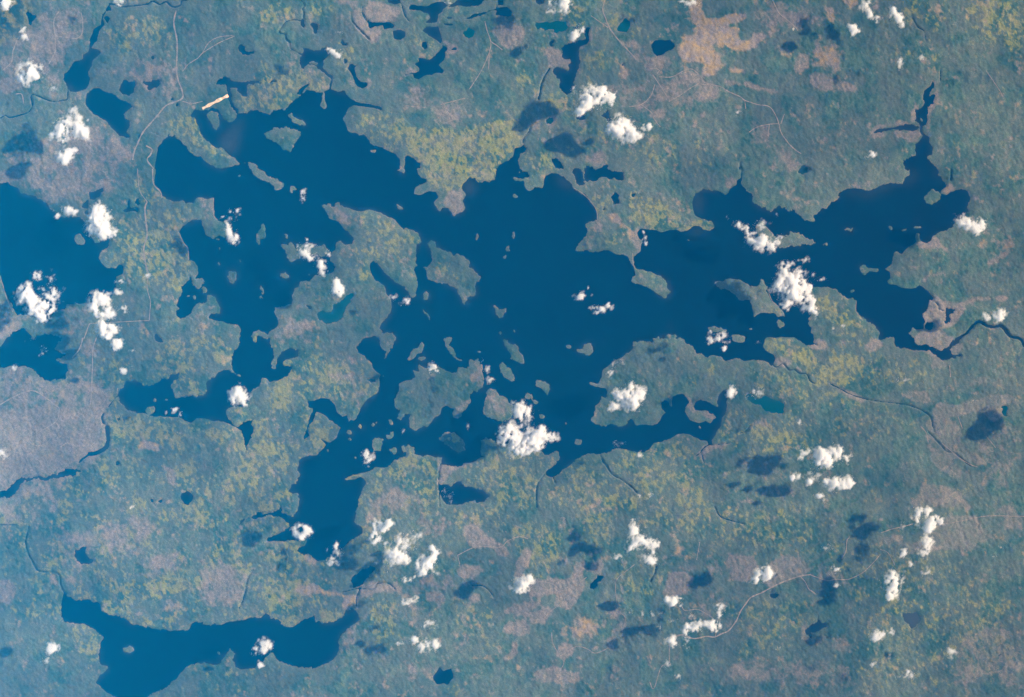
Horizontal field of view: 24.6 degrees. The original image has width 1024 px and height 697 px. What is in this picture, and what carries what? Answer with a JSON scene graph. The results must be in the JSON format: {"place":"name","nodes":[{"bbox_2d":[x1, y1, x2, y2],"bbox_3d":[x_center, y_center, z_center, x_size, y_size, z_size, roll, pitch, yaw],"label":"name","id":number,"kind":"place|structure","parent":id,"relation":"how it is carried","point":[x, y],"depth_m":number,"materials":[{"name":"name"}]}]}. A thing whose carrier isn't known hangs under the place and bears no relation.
{"place":"outdoors","nodes":[
{"label":"outdoors","id":0,"kind":"place"},
{"bbox_2d":[0,275,12,311],"bbox_3d":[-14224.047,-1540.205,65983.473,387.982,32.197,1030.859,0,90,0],"label":"dirt road","id":1,"kind":"structure","parent":0,"point":[5,293],"depth_m":65986.87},
{"bbox_2d":[3,40,16,69],"bbox_3d":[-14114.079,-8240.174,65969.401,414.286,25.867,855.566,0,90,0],"label":"dirt road","id":2,"kind":"structure","parent":0,"point":[12,55],"depth_m":65967.20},
{"bbox_2d":[1,428,46,445],"bbox_3d":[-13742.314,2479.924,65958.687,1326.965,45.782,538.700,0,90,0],"label":"dirt road","id":3,"kind":"structure","parent":0,"point":[24,439],"depth_m":65967.58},
{"bbox_2d":[0,390,58,407],"bbox_3d":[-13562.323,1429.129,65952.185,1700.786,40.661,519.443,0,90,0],"label":"dirt road","id":4,"kind":"structure","parent":0,"point":[28,391],"depth_m":65944.70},
{"bbox_2d":[26,10,35,24],"bbox_3d":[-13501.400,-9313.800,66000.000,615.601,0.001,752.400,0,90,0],"label":"pond","id":5,"kind":"structure","parent":0,"point":[31,17],"depth_m":66000.00,"materials":[{"name":"liquid"}]},
{"bbox_2d":[0,328,67,380],"bbox_3d":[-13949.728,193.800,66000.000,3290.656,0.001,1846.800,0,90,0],"label":"lake","id":6,"kind":"structure","parent":0,"point":[39,355],"depth_m":66000.00,"materials":[{"name":"liquid"}]},
{"bbox_2d":[0,468,80,497],"bbox_3d":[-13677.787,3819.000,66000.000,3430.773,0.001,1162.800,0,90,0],"label":"river","id":7,"kind":"structure","parent":0,"point":[11,490],"depth_m":66000.00,"materials":[{"name":"liquid"}]},
{"bbox_2d":[0,11,105,118],"bbox_3d":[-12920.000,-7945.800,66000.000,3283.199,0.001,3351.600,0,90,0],"label":"river","id":8,"kind":"structure","parent":0,"point":[76,78],"depth_m":66000.00,"materials":[{"name":"liquid"}]},
{"bbox_2d":[49,11,58,63],"bbox_3d":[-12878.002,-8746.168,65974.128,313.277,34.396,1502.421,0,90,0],"label":"dirt road","id":9,"kind":"structure","parent":0,"point":[55,38],"depth_m":65975.05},
{"bbox_2d":[0,182,122,317],"bbox_3d":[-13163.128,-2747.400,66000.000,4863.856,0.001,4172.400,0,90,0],"label":"lake","id":10,"kind":"structure","parent":0,"point":[49,266],"depth_m":66000.00,"materials":[{"name":"liquid"}]},
{"bbox_2d":[55,13,82,38],"bbox_3d":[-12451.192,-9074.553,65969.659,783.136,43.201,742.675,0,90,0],"label":"dirt road","id":11,"kind":"structure","parent":0,"point":[81,33],"depth_m":65979.98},
{"bbox_2d":[72,338,83,357],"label":"dirt road","id":12,"kind":"structure","parent":0,"point":[73,356],"depth_m":65947.16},
{"bbox_2d":[74,234,84,244],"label":"island","id":13,"kind":"structure","parent":0,"point":[79,239],"depth_m":65991.53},
{"bbox_2d":[74,547,92,563],"bbox_3d":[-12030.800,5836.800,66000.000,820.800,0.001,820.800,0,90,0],"label":"pond","id":14,"kind":"structure","parent":0,"point":[81,556],"depth_m":66000.00,"materials":[{"name":"liquid"}]},
{"bbox_2d":[82,200,88,208],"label":"pond","id":15,"kind":"structure","parent":0,"point":[85,204],"depth_m":66000.00,"materials":[{"name":"liquid"}]},
{"bbox_2d":[89,338,96,407],"bbox_3d":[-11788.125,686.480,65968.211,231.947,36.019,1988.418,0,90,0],"label":"dirt road","id":16,"kind":"structure","parent":0,"point":[92,371],"depth_m":65972.99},
{"bbox_2d":[79,425,109,462],"bbox_3d":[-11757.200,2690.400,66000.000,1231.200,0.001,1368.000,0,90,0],"label":"river","id":17,"kind":"structure","parent":0,"point":[102,449],"depth_m":66000.00,"materials":[{"name":"liquid"}]},
{"bbox_2d":[89,188,103,199],"bbox_3d":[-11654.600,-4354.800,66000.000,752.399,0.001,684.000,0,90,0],"label":"pond","id":18,"kind":"structure","parent":0,"point":[94,195],"depth_m":66000.00,"materials":[{"name":"liquid"}]},
{"bbox_2d":[86,88,131,137],"bbox_3d":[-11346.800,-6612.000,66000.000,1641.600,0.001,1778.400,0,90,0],"label":"pond","id":19,"kind":"structure","parent":0,"point":[111,109],"depth_m":66000.00,"materials":[{"name":"liquid"}]},
{"bbox_2d":[89,320,148,323],"bbox_3d":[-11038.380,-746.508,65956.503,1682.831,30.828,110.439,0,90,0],"label":"dirt road","id":20,"kind":"structure","parent":0,"point":[122,321],"depth_m":65963.67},
{"bbox_2d":[119,80,135,95],"bbox_3d":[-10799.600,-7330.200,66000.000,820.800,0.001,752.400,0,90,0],"label":"pond","id":21,"kind":"structure","parent":0,"point":[126,87],"depth_m":66000.00,"materials":[{"name":"liquid"}]},
{"bbox_2d":[123,646,133,652],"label":"island","id":22,"kind":"structure","parent":0,"point":[129,649],"depth_m":65990.94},
{"bbox_2d":[123,200,138,211],"bbox_3d":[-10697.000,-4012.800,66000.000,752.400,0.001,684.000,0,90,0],"label":"pond","id":23,"kind":"structure","parent":0,"point":[129,209],"depth_m":66000.00,"materials":[{"name":"liquid"}]},
{"bbox_2d":[143,202,147,272],"bbox_3d":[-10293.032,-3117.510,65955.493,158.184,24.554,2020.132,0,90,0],"label":"dirt road","id":24,"kind":"structure","parent":0,"point":[146,237],"depth_m":65955.61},
{"bbox_2d":[106,0,186,10],"bbox_3d":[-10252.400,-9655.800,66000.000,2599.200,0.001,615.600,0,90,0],"label":"river","id":25,"kind":"structure","parent":0,"point":[108,8],"depth_m":66000.00,"materials":[{"name":"liquid"}]},
{"bbox_2d":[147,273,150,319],"bbox_3d":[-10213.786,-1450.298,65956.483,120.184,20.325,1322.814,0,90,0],"label":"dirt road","id":26,"kind":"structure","parent":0,"point":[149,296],"depth_m":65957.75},
{"bbox_2d":[146,145,153,168],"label":"dirt road","id":27,"kind":"structure","parent":0,"point":[149,156],"depth_m":65972.19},
{"bbox_2d":[143,79,159,89],"bbox_3d":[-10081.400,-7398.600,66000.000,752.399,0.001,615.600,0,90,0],"label":"pond","id":28,"kind":"structure","parent":0,"point":[154,84],"depth_m":66000.00,"materials":[{"name":"liquid"}]},
{"bbox_2d":[152,169,161,197],"bbox_3d":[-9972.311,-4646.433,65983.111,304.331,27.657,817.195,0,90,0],"label":"dirt road","id":29,"kind":"structure","parent":0,"point":[153,183],"depth_m":65980.43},
{"bbox_2d":[132,11,183,159],"bbox_3d":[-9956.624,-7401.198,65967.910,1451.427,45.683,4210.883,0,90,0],"label":"dirt road","id":30,"kind":"structure","parent":0,"point":[156,116],"depth_m":65965.30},
{"bbox_2d":[154,334,162,341],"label":"pond","id":31,"kind":"structure","parent":0,"point":[157,338],"depth_m":66000.00,"materials":[{"name":"liquid"}]},
{"bbox_2d":[181,491,192,504],"bbox_3d":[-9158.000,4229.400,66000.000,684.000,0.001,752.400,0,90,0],"label":"pond","id":32,"kind":"structure","parent":0,"point":[187,497],"depth_m":66000.00,"materials":[{"name":"liquid"}]},
{"bbox_2d":[183,36,233,70],"bbox_3d":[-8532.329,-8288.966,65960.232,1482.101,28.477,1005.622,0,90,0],"label":"dirt road","id":33,"kind":"structure","parent":0,"point":[206,50],"depth_m":65956.81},
{"bbox_2d":[61,586,359,696],"bbox_3d":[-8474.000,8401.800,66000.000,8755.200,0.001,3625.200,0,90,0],"label":"lake","id":34,"kind":"structure","parent":0,"point":[155,660],"depth_m":66000.00,"materials":[{"name":"liquid"}]},
{"bbox_2d":[207,111,219,129],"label":"island","id":35,"kind":"structure","parent":0,"point":[213,118],"depth_m":65990.55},
{"bbox_2d":[227,271,236,283],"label":"island","id":36,"kind":"structure","parent":0,"point":[231,276],"depth_m":65990.64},
{"bbox_2d":[236,420,253,450],"bbox_3d":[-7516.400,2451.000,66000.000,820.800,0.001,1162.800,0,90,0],"label":"pond","id":37,"kind":"structure","parent":0,"point":[246,428],"depth_m":66000.00,"materials":[{"name":"liquid"}]},
{"bbox_2d":[238,44,253,54],"bbox_3d":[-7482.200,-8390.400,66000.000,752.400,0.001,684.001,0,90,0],"label":"pond","id":38,"kind":"structure","parent":0,"point":[241,47],"depth_m":66000.00,"materials":[{"name":"liquid"}]},
{"bbox_2d":[256,224,265,244],"bbox_3d":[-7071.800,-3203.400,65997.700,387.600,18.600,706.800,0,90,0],"label":"island","id":39,"kind":"structure","parent":0,"point":[261,234],"depth_m":65991.72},
{"bbox_2d":[248,162,283,189],"bbox_3d":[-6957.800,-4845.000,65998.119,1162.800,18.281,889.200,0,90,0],"label":"island","id":40,"kind":"structure","parent":0,"point":[276,183],"depth_m":65991.48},
{"bbox_2d":[264,126,300,151],"bbox_3d":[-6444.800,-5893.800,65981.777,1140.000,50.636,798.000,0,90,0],"label":"island","id":41,"kind":"structure","parent":0,"point":[285,138],"depth_m":65983.57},
{"bbox_2d":[280,272,288,277],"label":"island","id":42,"kind":"structure","parent":0,"point":[284,275],"depth_m":65993.86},
{"bbox_2d":[281,12,304,27],"bbox_3d":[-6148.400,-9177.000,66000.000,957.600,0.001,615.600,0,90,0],"label":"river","id":43,"kind":"structure","parent":0,"point":[302,23],"depth_m":66000.00,"materials":[{"name":"liquid"}]},
{"bbox_2d":[288,113,305,125],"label":"island","id":44,"kind":"structure","parent":0,"point":[297,121],"depth_m":65991.53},
{"bbox_2d":[281,242,330,261],"bbox_3d":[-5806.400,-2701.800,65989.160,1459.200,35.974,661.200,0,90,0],"label":"island","id":45,"kind":"structure","parent":0,"point":[293,253],"depth_m":65991.11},
{"bbox_2d":[310,23,317,33],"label":"pond","id":46,"kind":"structure","parent":0,"point":[314,26],"depth_m":66000.00,"materials":[{"name":"liquid"}]},
{"bbox_2d":[317,293,353,323],"bbox_3d":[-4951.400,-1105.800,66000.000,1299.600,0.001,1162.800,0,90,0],"label":"pond","id":47,"kind":"structure","parent":0,"point":[336,313],"depth_m":66000.00,"materials":[{"name":"liquid"}]},
{"bbox_2d":[348,64,366,87],"bbox_3d":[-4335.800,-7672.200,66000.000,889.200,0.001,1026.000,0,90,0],"label":"pond","id":48,"kind":"structure","parent":0,"point":[351,69],"depth_m":66000.00,"materials":[{"name":"liquid"}]},
{"bbox_2d":[351,566,375,587],"bbox_3d":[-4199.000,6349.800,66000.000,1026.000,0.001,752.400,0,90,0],"label":"pond","id":49,"kind":"structure","parent":0,"point":[359,578],"depth_m":66000.00,"materials":[{"name":"liquid"}]},
{"bbox_2d":[372,438,383,450],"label":"island","id":50,"kind":"structure","parent":0,"point":[377,443],"depth_m":65992.30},
{"bbox_2d":[366,20,395,30],"bbox_3d":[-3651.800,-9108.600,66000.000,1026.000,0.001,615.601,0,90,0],"label":"pond","id":51,"kind":"structure","parent":0,"point":[386,25],"depth_m":66000.00,"materials":[{"name":"liquid"}]},
{"bbox_2d":[386,432,393,438],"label":"island","id":52,"kind":"structure","parent":0,"point":[391,435],"depth_m":65993.62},
{"bbox_2d":[389,447,396,453],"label":"island","id":53,"kind":"structure","parent":0,"point":[393,450],"depth_m":65993.28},
{"bbox_2d":[388,0,401,4],"bbox_3d":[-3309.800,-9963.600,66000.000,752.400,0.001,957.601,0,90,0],"label":"pond","id":54,"kind":"structure","parent":0,"point":[394,2],"depth_m":66000.00,"materials":[{"name":"liquid"}]},
{"bbox_2d":[393,30,404,39],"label":"pond","id":55,"kind":"structure","parent":0,"point":[398,34],"depth_m":66000.00,"materials":[{"name":"liquid"}]},
{"bbox_2d":[408,342,423,360],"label":"island","id":56,"kind":"structure","parent":0,"point":[415,352],"depth_m":65993.47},
{"bbox_2d":[423,291,427,299],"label":"island","id":57,"kind":"structure","parent":0,"point":[425,294],"depth_m":65993.61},
{"bbox_2d":[405,45,446,78],"bbox_3d":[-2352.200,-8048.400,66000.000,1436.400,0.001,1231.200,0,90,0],"label":"pond","id":58,"kind":"structure","parent":0,"point":[431,66],"depth_m":66000.00,"materials":[{"name":"liquid"}]},
{"bbox_2d":[409,2,446,22],"bbox_3d":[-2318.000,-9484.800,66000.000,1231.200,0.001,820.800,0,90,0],"label":"pond","id":59,"kind":"structure","parent":0,"point":[433,10],"depth_m":66000.00,"materials":[{"name":"liquid"}]},
{"bbox_2d":[423,26,441,42],"bbox_3d":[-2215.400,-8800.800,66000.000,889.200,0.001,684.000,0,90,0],"label":"pond","id":60,"kind":"structure","parent":0,"point":[434,33],"depth_m":66000.00,"materials":[{"name":"liquid"}]},
{"bbox_2d":[394,358,483,430],"bbox_3d":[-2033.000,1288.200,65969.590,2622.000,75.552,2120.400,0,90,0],"label":"island","id":61,"kind":"structure","parent":0,"point":[424,396],"depth_m":65973.33,"materials":[{"name":"plant"}]},
{"bbox_2d":[433,667,452,684],"bbox_3d":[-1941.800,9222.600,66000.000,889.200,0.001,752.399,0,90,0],"label":"pond","id":62,"kind":"structure","parent":0,"point":[440,676],"depth_m":66000.00,"materials":[{"name":"liquid"}]},
{"bbox_2d":[423,240,480,304],"bbox_3d":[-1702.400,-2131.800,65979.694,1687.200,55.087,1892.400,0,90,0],"label":"island","id":63,"kind":"structure","parent":0,"point":[455,271],"depth_m":65983.94,"materials":[{"name":"plant"}]},
{"bbox_2d":[439,432,464,453],"bbox_3d":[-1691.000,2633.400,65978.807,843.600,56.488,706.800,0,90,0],"label":"island","id":64,"kind":"structure","parent":0,"point":[454,441],"depth_m":65985.89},
{"bbox_2d":[443,337,461,360],"bbox_3d":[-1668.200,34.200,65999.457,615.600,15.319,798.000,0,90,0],"label":"island","id":65,"kind":"structure","parent":0,"point":[447,340],"depth_m":65994.52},
{"bbox_2d":[438,477,488,505],"bbox_3d":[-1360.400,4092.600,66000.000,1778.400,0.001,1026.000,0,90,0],"label":"pond","id":66,"kind":"structure","parent":0,"point":[458,492],"depth_m":66000.00,"materials":[{"name":"liquid"}]},
{"bbox_2d":[449,0,483,6],"bbox_3d":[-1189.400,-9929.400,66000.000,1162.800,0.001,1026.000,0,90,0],"label":"pond","id":67,"kind":"structure","parent":0,"point":[468,3],"depth_m":66000.00,"materials":[{"name":"liquid"}]},
{"bbox_2d":[463,27,474,38],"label":"pond","id":68,"kind":"structure","parent":0,"point":[468,33],"depth_m":66000.00,"materials":[{"name":"liquid"}]},
{"bbox_2d":[466,10,491,18],"bbox_3d":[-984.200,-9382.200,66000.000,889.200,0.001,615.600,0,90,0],"label":"river","id":69,"kind":"structure","parent":0,"point":[475,15],"depth_m":66000.00,"materials":[{"name":"liquid"}]},
{"bbox_2d":[469,23,490,89],"bbox_3d":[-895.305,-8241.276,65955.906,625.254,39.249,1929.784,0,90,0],"label":"dirt road","id":70,"kind":"structure","parent":0,"point":[486,58],"depth_m":65954.52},
{"bbox_2d":[458,536,527,554],"bbox_3d":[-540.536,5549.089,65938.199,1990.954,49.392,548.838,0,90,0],"label":"dirt road","id":71,"kind":"structure","parent":0,"point":[491,546],"depth_m":65936.48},
{"bbox_2d":[483,388,513,421],"bbox_3d":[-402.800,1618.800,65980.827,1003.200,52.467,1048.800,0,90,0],"label":"island","id":72,"kind":"structure","parent":0,"point":[497,407],"depth_m":65984.38,"materials":[{"name":"plant"}]},
{"bbox_2d":[493,305,505,317],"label":"island","id":73,"kind":"structure","parent":0,"point":[500,313],"depth_m":65992.90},
{"bbox_2d":[494,7,511,16],"bbox_3d":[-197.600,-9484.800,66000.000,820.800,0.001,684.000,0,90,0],"label":"pond","id":74,"kind":"structure","parent":0,"point":[504,11],"depth_m":66000.00,"materials":[{"name":"liquid"}]},
{"bbox_2d":[499,362,514,381],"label":"island","id":75,"kind":"structure","parent":0,"point":[506,372],"depth_m":65990.82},
{"bbox_2d":[0,0,1023,696],"bbox_3d":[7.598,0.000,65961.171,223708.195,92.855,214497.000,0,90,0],"label":"ground","id":76,"kind":"structure","parent":0,"point":[816,474],"depth_m":65970.11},
{"bbox_2d":[202,94,228,108],"bbox_3d":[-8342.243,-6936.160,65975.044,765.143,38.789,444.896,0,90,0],"label":"airstrip","id":77,"kind":"structure","parent":76,"relation":"on","point":[216,101],"depth_m":65971.90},
{"bbox_2d":[503,339,523,363],"bbox_3d":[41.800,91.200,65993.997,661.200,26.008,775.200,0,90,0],"label":"island","id":78,"kind":"structure","parent":0,"point":[516,354],"depth_m":65991.41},
{"bbox_2d":[525,393,537,403],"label":"island","id":79,"kind":"structure","parent":0,"point":[528,396],"depth_m":65993.39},
{"bbox_2d":[535,380,549,394],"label":"island","id":80,"kind":"structure","parent":0,"point":[544,386],"depth_m":65992.18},
{"bbox_2d":[538,68,553,98],"bbox_3d":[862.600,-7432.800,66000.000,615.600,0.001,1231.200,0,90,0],"label":"river","id":81,"kind":"structure","parent":0,"point":[542,81],"depth_m":66000.00,"materials":[{"name":"liquid"}]},
{"bbox_2d":[546,117,553,123],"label":"pond","id":82,"kind":"structure","parent":0,"point":[549,120],"depth_m":66000.00,"materials":[{"name":"liquid"}]},
{"bbox_2d":[535,21,567,32],"bbox_3d":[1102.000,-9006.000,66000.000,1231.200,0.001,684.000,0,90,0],"label":"pond","id":83,"kind":"structure","parent":0,"point":[557,26],"depth_m":66000.00,"materials":[{"name":"liquid"}]},
{"bbox_2d":[539,581,564,618],"bbox_3d":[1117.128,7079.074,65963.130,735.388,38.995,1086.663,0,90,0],"label":"dirt road","id":84,"kind":"structure","parent":0,"point":[561,593],"depth_m":65968.71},
{"bbox_2d":[552,158,563,168],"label":"pond","id":85,"kind":"structure","parent":0,"point":[557,163],"depth_m":66000.00,"materials":[{"name":"liquid"}]},
{"bbox_2d":[113,48,1023,560],"bbox_3d":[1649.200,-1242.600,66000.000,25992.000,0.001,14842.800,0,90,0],"label":"lake","id":86,"kind":"structure","parent":0,"point":[549,288],"depth_m":66000.00,"materials":[{"name":"liquid"}]},
{"bbox_2d":[554,27,589,94],"bbox_3d":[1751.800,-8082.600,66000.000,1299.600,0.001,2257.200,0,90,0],"label":"pond","id":87,"kind":"structure","parent":0,"point":[564,76],"depth_m":66000.00,"materials":[{"name":"liquid"}]},
{"bbox_2d":[574,439,581,444],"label":"island","id":88,"kind":"structure","parent":0,"point":[577,442],"depth_m":65992.23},
{"bbox_2d":[576,115,584,119],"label":"pond","id":89,"kind":"structure","parent":0,"point":[580,117],"depth_m":66000.00,"materials":[{"name":"liquid"}]},
{"bbox_2d":[577,343,592,354],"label":"island","id":90,"kind":"structure","parent":0,"point":[587,349],"depth_m":65992.72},
{"bbox_2d":[561,639,614,655],"bbox_3d":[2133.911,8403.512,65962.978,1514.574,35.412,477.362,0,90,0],"label":"dirt road","id":91,"kind":"structure","parent":0,"point":[586,648],"depth_m":65964.77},
{"bbox_2d":[590,575,603,588],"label":"pond","id":92,"kind":"structure","parent":0,"point":[593,584],"depth_m":66000.00,"materials":[{"name":"liquid"}]},
{"bbox_2d":[572,164,623,185],"bbox_3d":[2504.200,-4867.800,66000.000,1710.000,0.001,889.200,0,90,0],"label":"pond","id":93,"kind":"structure","parent":0,"point":[591,174],"depth_m":66000.00,"materials":[{"name":"liquid"}]},
{"bbox_2d":[601,110,609,121],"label":"pond","id":94,"kind":"structure","parent":0,"point":[606,115],"depth_m":66000.00,"materials":[{"name":"liquid"}]},
{"bbox_2d":[602,0,626,47],"bbox_3d":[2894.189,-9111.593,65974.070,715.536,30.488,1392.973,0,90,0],"label":"dirt road","id":95,"kind":"structure","parent":0,"point":[605,17],"depth_m":65973.73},
{"bbox_2d":[611,192,618,203],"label":"pond","id":96,"kind":"structure","parent":0,"point":[615,196],"depth_m":66000.00,"materials":[{"name":"liquid"}]},
{"bbox_2d":[608,23,636,59],"bbox_3d":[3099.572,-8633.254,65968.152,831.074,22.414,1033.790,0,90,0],"label":"dirt road","id":97,"kind":"structure","parent":0,"point":[620,42],"depth_m":65966.83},
{"bbox_2d":[617,18,629,31],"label":"pond","id":98,"kind":"structure","parent":0,"point":[624,26],"depth_m":66000.00,"materials":[{"name":"liquid"}]},
{"bbox_2d":[615,564,634,630],"bbox_3d":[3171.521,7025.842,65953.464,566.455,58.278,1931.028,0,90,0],"label":"dirt road","id":99,"kind":"structure","parent":0,"point":[615,592],"depth_m":65951.13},
{"bbox_2d":[650,641,670,688],"bbox_3d":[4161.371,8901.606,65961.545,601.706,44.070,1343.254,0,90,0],"label":"dirt road","id":100,"kind":"structure","parent":0,"point":[662,665],"depth_m":65971.53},
{"bbox_2d":[651,40,674,55],"bbox_3d":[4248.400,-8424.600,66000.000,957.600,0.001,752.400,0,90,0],"label":"pond","id":101,"kind":"structure","parent":0,"point":[660,47],"depth_m":66000.00,"materials":[{"name":"liquid"}]},
{"bbox_2d":[659,68,714,85],"bbox_3d":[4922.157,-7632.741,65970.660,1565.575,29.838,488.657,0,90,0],"label":"dirt road","id":102,"kind":"structure","parent":0,"point":[688,69],"depth_m":65969.71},
{"bbox_2d":[708,326,726,331],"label":"cloud","id":103,"kind":"structure","parent":0,"point":[715,329],"depth_m":65992.15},
{"bbox_2d":[669,84,800,153],"bbox_3d":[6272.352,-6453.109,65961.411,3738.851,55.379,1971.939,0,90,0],"label":"dirt road","id":104,"kind":"structure","parent":0,"point":[743,99],"depth_m":65969.88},
{"bbox_2d":[732,334,744,342],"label":"island","id":105,"kind":"structure","parent":0,"point":[738,338],"depth_m":65990.60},
{"bbox_2d":[669,574,810,640],"bbox_3d":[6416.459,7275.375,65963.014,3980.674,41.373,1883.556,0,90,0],"label":"dirt road","id":106,"kind":"structure","parent":0,"point":[739,612],"depth_m":65967.72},
{"bbox_2d":[714,278,784,316],"bbox_3d":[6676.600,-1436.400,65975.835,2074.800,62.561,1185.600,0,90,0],"label":"island","id":107,"kind":"structure","parent":0,"point":[758,297],"depth_m":65982.91,"materials":[{"name":"plant"}]},
{"bbox_2d":[746,394,783,413],"bbox_3d":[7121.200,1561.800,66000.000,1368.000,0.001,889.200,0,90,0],"label":"pond","id":108,"kind":"structure","parent":0,"point":[766,403],"depth_m":66000.00,"materials":[{"name":"liquid"}]},
{"bbox_2d":[770,593,778,597],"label":"pond","id":109,"kind":"structure","parent":0,"point":[772,595],"depth_m":66000.00,"materials":[{"name":"liquid"}]},
{"bbox_2d":[777,320,784,327],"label":"island","id":110,"kind":"structure","parent":0,"point":[780,323],"depth_m":65992.52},
{"bbox_2d":[772,0,797,30],"bbox_3d":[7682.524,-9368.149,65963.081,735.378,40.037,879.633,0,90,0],"label":"dirt road","id":111,"kind":"structure","parent":0,"point":[784,17],"depth_m":65967.77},
{"bbox_2d":[756,221,815,247],"bbox_3d":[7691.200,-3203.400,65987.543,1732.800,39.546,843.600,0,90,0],"label":"island","id":112,"kind":"structure","parent":0,"point":[763,232],"depth_m":65987.23,"materials":[{"name":"plant"}]},
{"bbox_2d":[788,369,814,383],"bbox_3d":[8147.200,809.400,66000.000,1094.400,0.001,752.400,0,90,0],"label":"river","id":113,"kind":"structure","parent":0,"point":[803,373],"depth_m":66000.00,"materials":[{"name":"liquid"}]},
{"bbox_2d":[798,165,807,174],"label":"pond","id":114,"kind":"structure","parent":0,"point":[803,169],"depth_m":66000.00,"materials":[{"name":"liquid"}]},
{"bbox_2d":[805,620,826,637],"bbox_3d":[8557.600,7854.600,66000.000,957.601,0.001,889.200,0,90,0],"label":"pond","id":115,"kind":"structure","parent":0,"point":[818,625],"depth_m":66000.00,"materials":[{"name":"liquid"}]},
{"bbox_2d":[811,555,879,580],"bbox_3d":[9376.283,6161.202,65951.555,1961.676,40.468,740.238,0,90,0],"label":"dirt road","id":116,"kind":"structure","parent":0,"point":[845,579],"depth_m":65948.43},
{"bbox_2d":[860,265,878,274],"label":"island","id":117,"kind":"structure","parent":0,"point":[864,269],"depth_m":65990.68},
{"bbox_2d":[902,612,919,627],"bbox_3d":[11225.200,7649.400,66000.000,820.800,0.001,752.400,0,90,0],"label":"pond","id":118,"kind":"structure","parent":0,"point":[911,620],"depth_m":66000.00,"materials":[{"name":"liquid"}]},
{"bbox_2d":[923,322,933,329],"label":"pond","id":119,"kind":"structure","parent":0,"point":[928,326],"depth_m":66000.00,"materials":[{"name":"liquid"}]},
{"bbox_2d":[944,308,954,323],"bbox_3d":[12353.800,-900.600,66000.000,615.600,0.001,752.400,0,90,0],"label":"pond","id":120,"kind":"structure","parent":0,"point":[948,313],"depth_m":66000.00,"materials":[{"name":"liquid"}]},
{"bbox_2d":[942,443,976,466],"bbox_3d":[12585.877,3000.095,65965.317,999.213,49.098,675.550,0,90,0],"label":"dirt road","id":121,"kind":"structure","parent":0,"point":[957,456],"depth_m":65970.05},
{"bbox_2d":[946,515,1023,523],"bbox_3d":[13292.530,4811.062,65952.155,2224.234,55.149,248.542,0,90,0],"label":"dirt road","id":122,"kind":"structure","parent":0,"point":[984,516],"depth_m":65960.47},
{"bbox_2d":[1001,406,1007,415],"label":"pond","id":123,"kind":"structure","parent":0,"point":[1005,409],"depth_m":66000.00,"materials":[{"name":"liquid"}]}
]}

